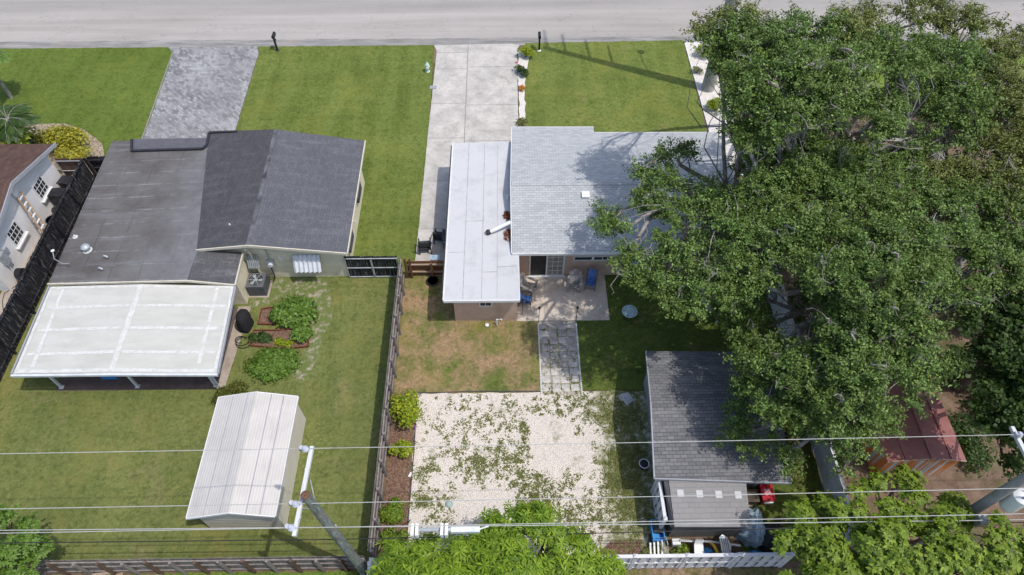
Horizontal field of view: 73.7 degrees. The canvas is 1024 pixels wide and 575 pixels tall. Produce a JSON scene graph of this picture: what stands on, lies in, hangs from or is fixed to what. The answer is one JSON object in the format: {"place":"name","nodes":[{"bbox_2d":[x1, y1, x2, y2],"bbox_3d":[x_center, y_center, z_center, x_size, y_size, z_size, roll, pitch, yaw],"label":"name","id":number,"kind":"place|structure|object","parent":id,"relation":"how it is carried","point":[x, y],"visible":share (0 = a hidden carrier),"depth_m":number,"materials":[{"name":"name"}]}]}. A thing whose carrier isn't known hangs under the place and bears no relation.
{"place":"outdoors","nodes":[
{"label":"outdoors","id":0,"kind":"place"},
{"bbox_2d":[0,213,52,314],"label":"path","id":1,"kind":"structure","parent":0,"point":[7,296],"depth_m":35.82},
{"bbox_2d":[16,191,45,233],"bbox_3d":[-25.881,-3.759,37.116,0.362,2.737,1.665,-32,60,-21],"label":"ladder","id":2,"kind":"object","parent":1,"relation":"on","point":[28,211],"visible":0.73,"depth_m":36.89,"materials":[{"name":"brown metal"}]},
{"bbox_2d":[47,188,65,204],"bbox_3d":[-25.910,-5.114,39.139,0.850,1.060,0.680,1,54,1],"label":"wheeled bin","id":3,"kind":"object","parent":1,"relation":"on","point":[54,195],"visible":0.41,"depth_m":38.74,"materials":[{"name":"black plastic"}]},
{"bbox_2d":[56,175,70,187],"bbox_3d":[-25.774,-5.922,39.737,0.850,1.060,0.680,7,54,5],"label":"wheeled bin","id":4,"kind":"object","parent":1,"relation":"on","point":[62,181],"visible":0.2,"depth_m":39.31,"materials":[{"name":"black plastic"}]},
{"bbox_2d":[0,47,172,155],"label":"lawn","id":5,"kind":"structure","parent":0,"point":[105,97],"depth_m":46.13,"materials":[{"name":"plant"}]},
{"bbox_2d":[0,49,13,98],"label":"palm tree","id":6,"kind":"object","parent":5,"relation":"on","point":[4,59],"visible":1,"depth_m":43.46,"materials":[{"name":"green plant"}]},
{"bbox_2d":[20,123,103,175],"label":"mulch bed","id":7,"kind":"object","parent":5,"relation":"on","point":[96,145],"visible":0.25,"depth_m":42.57,"materials":[{"name":"gravel"}]},
{"bbox_2d":[0,127,34,143],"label":"shrub","id":8,"kind":"object","parent":7,"relation":"on","point":[25,137],"visible":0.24,"depth_m":39.91,"materials":[{"name":"green plant"}]},
{"bbox_2d":[0,103,42,143],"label":"palm tree","id":9,"kind":"object","parent":7,"relation":"on","point":[16,122],"visible":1,"depth_m":39.31,"materials":[{"name":"green plant"}]},
{"bbox_2d":[28,123,92,154],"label":"hedge","id":10,"kind":"object","parent":7,"relation":"on","point":[64,135],"visible":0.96,"depth_m":41.66,"materials":[{"name":"yellow plant"}]},
{"bbox_2d":[54,143,94,160],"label":"hedge","id":11,"kind":"object","parent":7,"relation":"on","point":[76,151],"visible":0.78,"depth_m":41.11,"materials":[{"name":"yellow plant"}]},
{"bbox_2d":[86,156,104,175],"bbox_3d":[-23.589,-6.977,40.105,2.150,1.824,0.191,-1,54,0],"label":"wood fence","id":12,"kind":"object","parent":5,"relation":"on","point":[94,163],"visible":0.19,"depth_m":39.74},
{"bbox_2d":[141,53,172,138],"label":"driveway edging","id":13,"kind":"object","parent":5,"relation":"on","point":[156,96],"visible":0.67,"depth_m":45.42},
{"bbox_2d":[55,308,237,390],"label":"patio","id":14,"kind":"structure","parent":0,"point":[100,383],"depth_m":32.60,"materials":[{"name":"concrete"}]},
{"bbox_2d":[10,284,236,388],"bbox_3d":[-17.905,2.484,32.708,9.350,2.360,4.914,-1,54,0],"label":"patio cover","id":15,"kind":"object","parent":14,"relation":"on","point":[129,331],"visible":1,"depth_m":31.83,"materials":[{"name":"metal"}]},
{"bbox_2d":[0,276,396,560],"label":"lawn","id":16,"kind":"structure","parent":0,"point":[339,390],"depth_m":30.65,"materials":[{"name":"plant"}]},
{"bbox_2d":[0,157,95,381],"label":"wood fence","id":17,"kind":"object","parent":16,"relation":"on","point":[18,312],"visible":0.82,"depth_m":35.72,"materials":[{"name":"wood"}]},
{"bbox_2d":[210,379,248,404],"bbox_3d":[-13.245,5.009,32.029,1.796,0.583,1.388,-12,54,-9],"label":"shrub","id":18,"kind":"object","parent":16,"relation":"on","point":[224,391],"visible":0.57,"depth_m":32.04,"materials":[{"name":"green plant"}]},
{"bbox_2d":[235,309,253,332],"bbox_3d":[-13.402,1.607,34.184,0.713,1.130,1.072,-1,54,0],"label":"covered grill","id":19,"kind":"object","parent":16,"relation":"on","point":[244,321],"visible":1,"depth_m":33.87,"materials":[{"name":"black fabric"}]},
{"bbox_2d":[186,391,305,527],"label":"storage shed","id":20,"kind":"structure","parent":16,"relation":"on","point":[272,424],"depth_m":28.25,"materials":[{"name":"beige metal"}]},
{"bbox_2d":[245,273,272,297],"bbox_3d":[-13.249,-0.151,35.633,1.100,0.892,1.100,-1,54,0],"label":"air conditioner","id":21,"kind":"object","parent":16,"relation":"on","point":[258,285],"visible":1,"depth_m":35.41,"materials":[{"name":"metal"}]},
{"bbox_2d":[239,345,303,383],"bbox_3d":[-11.675,3.678,33.050,3.049,0.533,2.276,-1,54,0],"label":"ground cover","id":22,"kind":"object","parent":16,"relation":"on","point":[274,364],"visible":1,"depth_m":32.91,"materials":[{"name":"green plant"}]},
{"bbox_2d":[257,306,286,325],"bbox_3d":[-11.849,1.465,34.886,2.092,0.170,1.187,-1,54,0],"label":"garden bed","id":23,"kind":"object","parent":16,"relation":"on","point":[263,318],"visible":0.4,"depth_m":34.80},
{"bbox_2d":[267,293,318,328],"bbox_3d":[-11.068,1.159,34.604,2.645,1.020,2.069,-1,54,0],"label":"garden plant","id":24,"kind":"object","parent":23,"relation":"in","point":[290,313],"visible":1,"depth_m":34.25,"materials":[{"name":"green plant"}]},
{"bbox_2d":[249,328,308,348],"bbox_3d":[-11.551,2.554,34.080,2.974,0.170,1.228,-1,54,0],"label":"garden bed","id":25,"kind":"object","parent":16,"relation":"on","point":[282,333],"visible":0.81,"depth_m":33.98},
{"bbox_2d":[246,331,273,343],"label":"garden plant","id":26,"kind":"object","parent":25,"relation":"in","point":[261,337],"visible":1,"depth_m":33.84,"materials":[{"name":"green plant"}]},
{"bbox_2d":[289,322,313,342],"bbox_3d":[-10.492,2.249,33.974,1.231,0.729,1.182,-1,54,0],"label":"garden plant","id":27,"kind":"object","parent":25,"relation":"in","point":[301,332],"visible":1,"depth_m":33.78,"materials":[{"name":"green plant"}]},
{"bbox_2d":[249,278,332,382],"bbox_3d":[-10.561,1.562,34.924,4.059,0.094,6.584,-30,59,-21],"label":"sand patch","id":28,"kind":"object","parent":16,"relation":"on","point":[319,289],"visible":0.75,"depth_m":35.45,"materials":[{"name":"sand"}]},
{"bbox_2d":[367,255,404,563],"bbox_3d":[-5.598,4.773,31.406,0.191,1.830,14.742,-1,54,0],"label":"wood fence","id":29,"kind":"object","parent":16,"relation":"on","point":[381,471],"visible":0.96,"depth_m":30.39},
{"bbox_2d":[143,46,258,138],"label":"driveway","id":30,"kind":"structure","parent":0,"point":[203,92],"depth_m":45.76,"materials":[{"name":"concrete"}]},
{"bbox_2d":[216,306,250,388],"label":"path","id":31,"kind":"structure","parent":0,"point":[230,354],"depth_m":33.60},
{"bbox_2d":[109,570,359,574],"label":"lawn","id":32,"kind":"structure","parent":0,"point":[342,572],"depth_m":27.51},
{"bbox_2d":[0,503,54,574],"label":"broadleaf tree","id":33,"kind":"object","parent":32,"relation":"on","point":[18,553],"visible":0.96,"depth_m":25.07,"materials":[{"name":"green plant"}]},
{"bbox_2d":[1,556,367,574],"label":"wood fence","id":34,"kind":"object","parent":32,"relation":"on","point":[184,565],"visible":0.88,"depth_m":26.75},
{"bbox_2d":[284,445,366,574],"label":"utility pole","id":35,"kind":"object","parent":32,"relation":"on","point":[306,497],"visible":0.98,"depth_m":21.45,"materials":[{"name":"wood"}]},
{"bbox_2d":[0,522,1022,543],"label":"cable","id":36,"kind":"object","parent":35,"relation":"attached to","point":[398,537],"visible":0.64,"depth_m":24.11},
{"bbox_2d":[0,513,1023,533],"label":"power line","id":37,"kind":"object","parent":35,"relation":"attached to","point":[507,524],"visible":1,"depth_m":20.24,"materials":[{"name":"metal"}]},
{"bbox_2d":[0,519,1023,530],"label":"cable","id":38,"kind":"object","parent":35,"relation":"attached to","point":[496,525],"visible":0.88,"depth_m":23.32,"materials":[{"name":"metal"}]},
{"bbox_2d":[410,523,488,537],"bbox_3d":[-2.109,8.287,23.289,2.643,0.340,0.400,-1,54,0],"label":"cable splice","id":39,"kind":"object","parent":38,"relation":"hanging from","point":[415,530],"visible":0.95,"depth_m":23.26,"materials":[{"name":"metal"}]},
{"bbox_2d":[0,434,1023,453],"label":"power line","id":40,"kind":"object","parent":35,"relation":"attached to","point":[497,445],"visible":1,"depth_m":21.74,"materials":[{"name":"metal"}]},
{"bbox_2d":[3,488,1021,508],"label":"power line","id":41,"kind":"object","parent":35,"relation":"attached to","point":[513,499],"visible":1,"depth_m":20.68,"materials":[{"name":"metal"}]},
{"bbox_2d":[236,45,433,277],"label":"lawn","id":42,"kind":"structure","parent":0,"point":[377,98],"depth_m":44.52,"materials":[{"name":"plant"}]},
{"bbox_2d":[393,275,539,393],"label":"lawn","id":43,"kind":"structure","parent":0,"point":[441,349],"depth_m":33.73,"materials":[{"name":"plant"}]},
{"bbox_2d":[403,258,443,278],"bbox_3d":[-4.270,-1.044,35.822,2.680,1.650,0.210,-1,54,0],"label":"board fence","id":44,"kind":"object","parent":43,"relation":"on","point":[432,268],"visible":0.69,"depth_m":35.92,"materials":[{"name":"brown wood"}]},
{"bbox_2d":[415,44,518,260],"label":"driveway","id":45,"kind":"structure","parent":0,"point":[492,88],"depth_m":44.60,"materials":[{"name":"concrete"}]},
{"bbox_2d":[418,237,431,254],"bbox_3d":[-4.753,-2.360,37.169,0.680,1.000,0.660,-5,54,-3],"label":"patio chair","id":46,"kind":"object","parent":45,"relation":"on","point":[424,245],"visible":1,"depth_m":37.07,"materials":[{"name":"metal"}]},
{"bbox_2d":[0,0,1023,41],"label":"road","id":47,"kind":"structure","parent":0,"point":[87,20],"depth_m":50.91,"materials":[{"name":"asphalt"}]},
{"bbox_2d":[0,33,1020,48],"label":"road edge","id":48,"kind":"object","parent":47,"relation":"on","point":[240,43],"visible":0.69,"depth_m":49.10,"materials":[{"name":"concrete"}]},
{"bbox_2d":[46,45,1023,574],"bbox_3d":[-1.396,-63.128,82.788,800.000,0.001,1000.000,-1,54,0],"label":"ground","id":49,"kind":"structure","parent":0,"point":[958,475],"depth_m":29.97,"materials":[{"name":"plant"}]},
{"bbox_2d":[0,142,60,290],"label":"house","id":50,"kind":"structure","parent":49,"relation":"on","point":[31,173],"depth_m":37.02,"materials":[{"name":"white paint"}]},
{"bbox_2d":[0,246,13,272],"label":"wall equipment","id":51,"kind":"object","parent":50,"relation":"attached to","point":[5,259],"depth_m":35.29,"materials":[{"name":"metal"}]},
{"bbox_2d":[5,219,28,249],"bbox_3d":[-26.296,-2.843,36.271,0.180,1.130,1.250,-1,54,0],"label":"window","id":52,"kind":"structure","parent":50,"relation":"in","point":[14,233],"depth_m":36.32,"materials":[{"name":"white glass"}]},
{"bbox_2d":[31,174,53,202],"bbox_3d":[-26.343,-5.576,38.293,0.180,1.130,1.250,-1,54,0],"label":"window","id":53,"kind":"structure","parent":50,"relation":"in","point":[40,187],"depth_m":38.32,"materials":[{"name":"white glass"}]},
{"bbox_2d":[55,158,80,175],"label":"side gate","id":54,"kind":"structure","parent":49,"relation":"on","point":[67,166],"depth_m":39.74,"materials":[{"name":"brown wood"}]},
{"bbox_2d":[47,129,365,303],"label":"house","id":55,"kind":"structure","parent":49,"relation":"on","point":[227,208],"depth_m":35.72,"materials":[{"name":"beige paint"}]},
{"bbox_2d":[343,255,397,277],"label":"double gate","id":56,"kind":"structure","parent":55,"relation":"attached to","point":[354,264],"depth_m":35.73,"materials":[{"name":"black metal"}]},
{"bbox_2d":[379,394,416,555],"bbox_3d":[-4.950,8.187,30.031,1.195,0.080,7.901,-1,54,0],"label":"mulch bed","id":57,"kind":"object","parent":49,"relation":"on","point":[398,483],"visible":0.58,"depth_m":29.94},
{"bbox_2d":[378,496,406,524],"bbox_3d":[-4.997,9.365,28.662,1.231,0.806,1.244,-1,54,0],"label":"shrub","id":58,"kind":"object","parent":57,"relation":"on","point":[392,512],"visible":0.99,"depth_m":28.41,"materials":[{"name":"green plant"}]},
{"bbox_2d":[379,527,409,544],"bbox_3d":[-4.846,10.283,28.157,1.348,0.528,0.836,-1,54,0],"label":"shrub","id":59,"kind":"object","parent":57,"relation":"on","point":[394,534],"visible":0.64,"depth_m":28.12,"materials":[{"name":"green plant"}]},
{"bbox_2d":[388,439,414,457],"bbox_3d":[-4.920,7.183,30.315,1.206,0.738,0.871,-1,54,0],"label":"shrub","id":60,"kind":"object","parent":57,"relation":"on","point":[403,452],"visible":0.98,"depth_m":30.14,"materials":[{"name":"green plant"}]},
{"bbox_2d":[387,389,421,429],"bbox_3d":[-4.876,5.520,31.018,1.588,1.583,1.966,-1,54,0],"label":"shrub","id":61,"kind":"object","parent":57,"relation":"on","point":[406,408],"visible":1,"depth_m":30.69,"materials":[{"name":"green plant"}]},
{"bbox_2d":[417,391,540,393],"bbox_3d":[-1.573,4.950,32.369,5.921,0.070,0.090,-1,54,0],"label":"bed edging","id":62,"kind":"object","parent":49,"relation":"on","point":[477,391],"visible":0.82,"depth_m":32.34,"materials":[{"name":"metal"}]},
{"bbox_2d":[407,390,670,563],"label":"gravel yard","id":63,"kind":"structure","parent":49,"relation":"on","point":[559,457],"depth_m":30.52,"materials":[{"name":"gravel"}]},
{"bbox_2d":[403,327,654,553],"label":"weeds","id":64,"kind":"object","parent":63,"relation":"on","point":[619,463],"visible":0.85,"depth_m":30.11,"materials":[{"name":"green plant"}]},
{"bbox_2d":[600,540,641,554],"bbox_3d":[4.239,10.852,28.056,2.300,0.084,0.890,-1,54,0],"label":"mulch bed","id":65,"kind":"object","parent":63,"relation":"on","point":[611,545],"visible":0.43,"depth_m":28.11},
{"bbox_2d":[640,541,663,553],"bbox_3d":[5.816,10.782,27.920,0.877,0.322,0.898,34,61,23],"label":"pallet","id":66,"kind":"object","parent":63,"relation":"on","point":[648,550],"visible":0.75,"depth_m":27.88,"materials":[{"name":"grey wood"}]},
{"bbox_2d":[651,480,667,528],"bbox_3d":[6.067,8.985,28.258,0.160,1.880,1.860,-1,54,0],"label":"vinyl fence","id":67,"kind":"object","parent":63,"relation":"on","point":[656,491],"visible":0.75,"depth_m":27.95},
{"bbox_2d":[369,551,795,569],"bbox_3d":[2.719,10.847,26.912,16.400,1.830,0.160,-1,54,0],"label":"vinyl fence","id":68,"kind":"object","parent":49,"relation":"on","point":[640,561],"visible":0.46,"depth_m":26.78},
{"bbox_2d":[442,127,733,324],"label":"house","id":69,"kind":"structure","parent":49,"relation":"on","point":[543,185],"depth_m":35.85,"materials":[{"name":"beige paint"}]},
{"bbox_2d":[528,256,565,277],"bbox_3d":[1.821,-1.196,35.618,2.060,2.000,0.160,-1,54,0],"label":"sliding door","id":70,"kind":"structure","parent":69,"relation":"in","point":[539,266],"depth_m":35.82,"materials":[{"name":"glass"}]},
{"bbox_2d":[671,542,690,558],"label":"shrub","id":71,"kind":"object","parent":49,"relation":"on","point":[683,548],"visible":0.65,"depth_m":27.87,"materials":[{"name":"green plant"}]},
{"bbox_2d":[694,539,703,553],"bbox_3d":[7.540,10.514,27.500,0.400,0.520,0.600,-1,54,0],"label":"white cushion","id":72,"kind":"object","parent":49,"relation":"on","point":[698,546],"visible":0.82,"depth_m":27.57,"materials":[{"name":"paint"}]},
{"bbox_2d":[663,480,750,536],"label":"resin shed","id":73,"kind":"structure","parent":49,"relation":"on","point":[724,506],"depth_m":27.30,"materials":[{"name":"plastic"}]},
{"bbox_2d":[685,41,744,174],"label":"pebble bed","id":74,"kind":"object","parent":49,"relation":"on","point":[705,97],"visible":0.28,"depth_m":45.57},
{"bbox_2d":[701,0,738,92],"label":"street pole","id":75,"kind":"object","parent":74,"relation":"on","point":[708,88],"visible":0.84,"depth_m":45.01,"materials":[{"name":"concrete"}]},
{"bbox_2d":[643,350,791,488],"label":"garden shed","id":76,"kind":"structure","parent":49,"relation":"on","point":[686,394],"depth_m":28.56,"materials":[{"name":"grey"}]},
{"bbox_2d":[719,534,730,552],"bbox_3d":[8.524,10.514,27.625,0.430,1.081,0.720,-1,54,0],"label":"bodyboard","id":77,"kind":"object","parent":49,"relation":"on","point":[725,544],"visible":0.91,"depth_m":27.23,"materials":[{"name":"plastic"}]},
{"bbox_2d":[583,18,914,330],"bbox_3d":[9.215,-2.357,29.569,10.571,14.104,13.584,34,60,22],"label":"oak tree","id":78,"kind":"object","parent":49,"relation":"on","point":[771,177],"visible":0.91,"depth_m":27.00,"materials":[{"name":"green plant"}]},
{"bbox_2d":[565,565,1022,574],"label":"verge","id":79,"kind":"structure","parent":49,"relation":"on","point":[724,571],"depth_m":27.57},
{"bbox_2d":[366,500,627,574],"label":"mango tree","id":80,"kind":"object","parent":79,"relation":"on","point":[497,550],"visible":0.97,"depth_m":23.75,"materials":[{"name":"green plant"}]},
{"bbox_2d":[769,463,1023,574],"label":"ficus tree","id":81,"kind":"object","parent":79,"relation":"on","point":[881,547],"visible":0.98,"depth_m":23.32,"materials":[{"name":"green plant"}]},
{"bbox_2d":[787,283,828,346],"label":"undergrowth","id":82,"kind":"object","parent":49,"relation":"on","point":[804,299],"visible":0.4,"depth_m":34.19,"materials":[{"name":"green plant"}]},
{"bbox_2d":[766,248,861,553],"bbox_3d":[13.470,4.553,31.538,0.160,1.880,15.180,-1,54,0],"label":"vinyl fence","id":83,"kind":"object","parent":49,"relation":"on","point":[834,483],"visible":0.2,"depth_m":29.52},
{"bbox_2d":[710,1,1015,201],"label":"oak tree","id":84,"kind":"object","parent":49,"relation":"on","point":[898,108],"visible":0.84,"depth_m":27.97,"materials":[{"name":"green plant"}]},
{"bbox_2d":[710,152,1023,481],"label":"oak tree","id":85,"kind":"object","parent":49,"relation":"on","point":[854,364],"visible":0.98,"depth_m":25.10,"materials":[{"name":"green plant"}]},
{"bbox_2d":[853,383,966,475],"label":"rusty shed","id":86,"kind":"structure","parent":49,"relation":"on","point":[932,455],"depth_m":29.02,"materials":[{"name":"red metal"}]},
{"bbox_2d":[938,341,977,397],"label":"undergrowth","id":87,"kind":"object","parent":49,"relation":"on","point":[967,366],"visible":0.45,"depth_m":32.26,"materials":[{"name":"green plant"}]},
{"bbox_2d":[905,55,1023,273],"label":"oak tree","id":88,"kind":"object","parent":49,"relation":"on","point":[1008,150],"visible":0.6,"depth_m":29.36,"materials":[{"name":"green plant"}]},
{"bbox_2d":[947,308,985,334],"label":"undergrowth","id":89,"kind":"object","parent":49,"relation":"on","point":[958,323],"visible":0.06,"depth_m":33.57,"materials":[{"name":"green plant"}]},
{"bbox_2d":[912,426,1023,546],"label":"utility pole","id":90,"kind":"object","parent":49,"relation":"on","point":[1011,500],"visible":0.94,"depth_m":23.12,"materials":[{"name":"concrete"}]},
{"bbox_2d":[918,0,1023,160],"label":"oak tree","id":91,"kind":"object","parent":49,"relation":"on","point":[1011,49],"visible":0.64,"depth_m":33.57,"materials":[{"name":"green plant"}]},
{"bbox_2d":[947,407,999,476],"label":"undergrowth","id":92,"kind":"object","parent":49,"relation":"on","point":[975,449],"visible":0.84,"depth_m":30.14,"materials":[{"name":"green plant"}]},
{"bbox_2d":[949,274,1023,480],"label":"broadleaf tree","id":93,"kind":"object","parent":49,"relation":"on","point":[995,376],"visible":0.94,"depth_m":25.29,"materials":[{"name":"green plant"}]},
{"bbox_2d":[539,321,580,394],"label":"path","id":94,"kind":"structure","parent":0,"point":[551,383],"depth_m":33.43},
{"bbox_2d":[516,274,609,321],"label":"patio","id":95,"kind":"structure","parent":0,"point":[553,298],"depth_m":35.40,"materials":[{"name":"concrete"}]},
{"bbox_2d":[518,272,537,294],"bbox_3d":[0.779,-0.225,35.507,0.966,1.022,0.840,22,57,16],"label":"adirondack chair","id":96,"kind":"object","parent":95,"relation":"on","point":[524,283],"visible":0.88,"depth_m":35.57,"materials":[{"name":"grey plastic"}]},
{"bbox_2d":[566,268,582,291],"bbox_3d":[3.262,-0.368,35.613,0.840,1.022,0.966,6,54,4],"label":"adirondack chair","id":97,"kind":"object","parent":95,"relation":"on","point":[573,283],"visible":1,"depth_m":35.63,"materials":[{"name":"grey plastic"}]},
{"bbox_2d":[584,268,597,291],"bbox_3d":[4.136,-0.408,35.657,0.550,1.011,0.733,9,54,7],"label":"sling chair","id":98,"kind":"object","parent":95,"relation":"on","point":[591,277],"visible":1,"depth_m":35.64,"materials":[{"name":"fabric"}]},
{"bbox_2d":[524,40,706,131],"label":"lawn","id":99,"kind":"structure","parent":0,"point":[630,86],"depth_m":46.00,"materials":[{"name":"plant"}]},
{"bbox_2d":[517,52,528,126],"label":"pebble bed","id":100,"kind":"object","parent":99,"relation":"on","point":[523,60],"visible":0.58,"depth_m":46.31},
{"bbox_2d":[517,44,534,57],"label":"shrub","id":101,"kind":"object","parent":100,"relation":"on","point":[526,51],"visible":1,"depth_m":47.51,"materials":[{"name":"green plant"}]},
{"bbox_2d":[649,519,664,542],"bbox_3d":[5.980,10.065,28.159,0.580,0.746,0.850,-1,54,0],"label":"plastic chair","id":102,"kind":"object","parent":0,"point":[654,537],"visible":0.81,"depth_m":28.02,"materials":[{"name":"blue plastic"}]},
{"bbox_2d":[576,271,780,390],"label":"lawn","id":103,"kind":"structure","parent":0,"point":[615,346],"depth_m":34.21,"materials":[{"name":"plant"}]},
{"bbox_2d":[622,305,636,320],"bbox_3d":[5.957,1.348,34.748,0.788,0.507,0.788,-1,54,0],"label":"glass table","id":104,"kind":"object","parent":103,"relation":"on","point":[629,311],"visible":1,"depth_m":34.54,"materials":[{"name":"glass"}]},
{"bbox_2d":[757,484,775,504],"bbox_3d":[10.829,8.860,29.108,0.540,0.562,0.760,-1,54,0],"label":"push mower","id":105,"kind":"object","parent":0,"point":[768,496],"visible":0.98,"depth_m":28.92,"materials":[{"name":"red plastic"}]},
{"bbox_2d":[739,388,827,561],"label":"lawn","id":106,"kind":"structure","parent":0,"point":[775,510],"depth_m":29.41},
{"bbox_2d":[734,507,765,548],"bbox_3d":[9.855,9.764,28.136,1.348,1.150,1.747,-1,54,0],"label":"tarp","id":107,"kind":"object","parent":106,"relation":"on","point":[751,538],"visible":0.68,"depth_m":27.76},
{"bbox_2d":[747,489,759,504],"bbox_3d":[10.159,8.966,29.168,0.640,0.440,0.540,-1,54,0],"label":"crate","id":108,"kind":"object","parent":106,"relation":"on","point":[753,499],"visible":0.64,"depth_m":28.99,"materials":[{"name":"brown wood"}]},
{"bbox_2d":[759,521,781,557],"bbox_3d":[10.563,10.176,27.924,1.479,1.000,1.621,-1,54,0],"label":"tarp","id":109,"kind":"object","parent":106,"relation":"on","point":[767,545],"visible":0.33,"depth_m":27.60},
{"bbox_2d":[784,423,807,492],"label":"undergrowth","id":110,"kind":"object","parent":106,"relation":"on","point":[794,476],"visible":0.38,"depth_m":30.17,"materials":[{"name":"green plant"}]},
{"bbox_2d":[725,40,1023,111],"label":"lawn","id":111,"kind":"structure","parent":0,"point":[881,79],"depth_m":46.99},
{"bbox_2d":[679,0,962,105],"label":"oak tree","id":112,"kind":"object","parent":111,"relation":"on","point":[867,14],"visible":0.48,"depth_m":29.26,"materials":[{"name":"green plant"}]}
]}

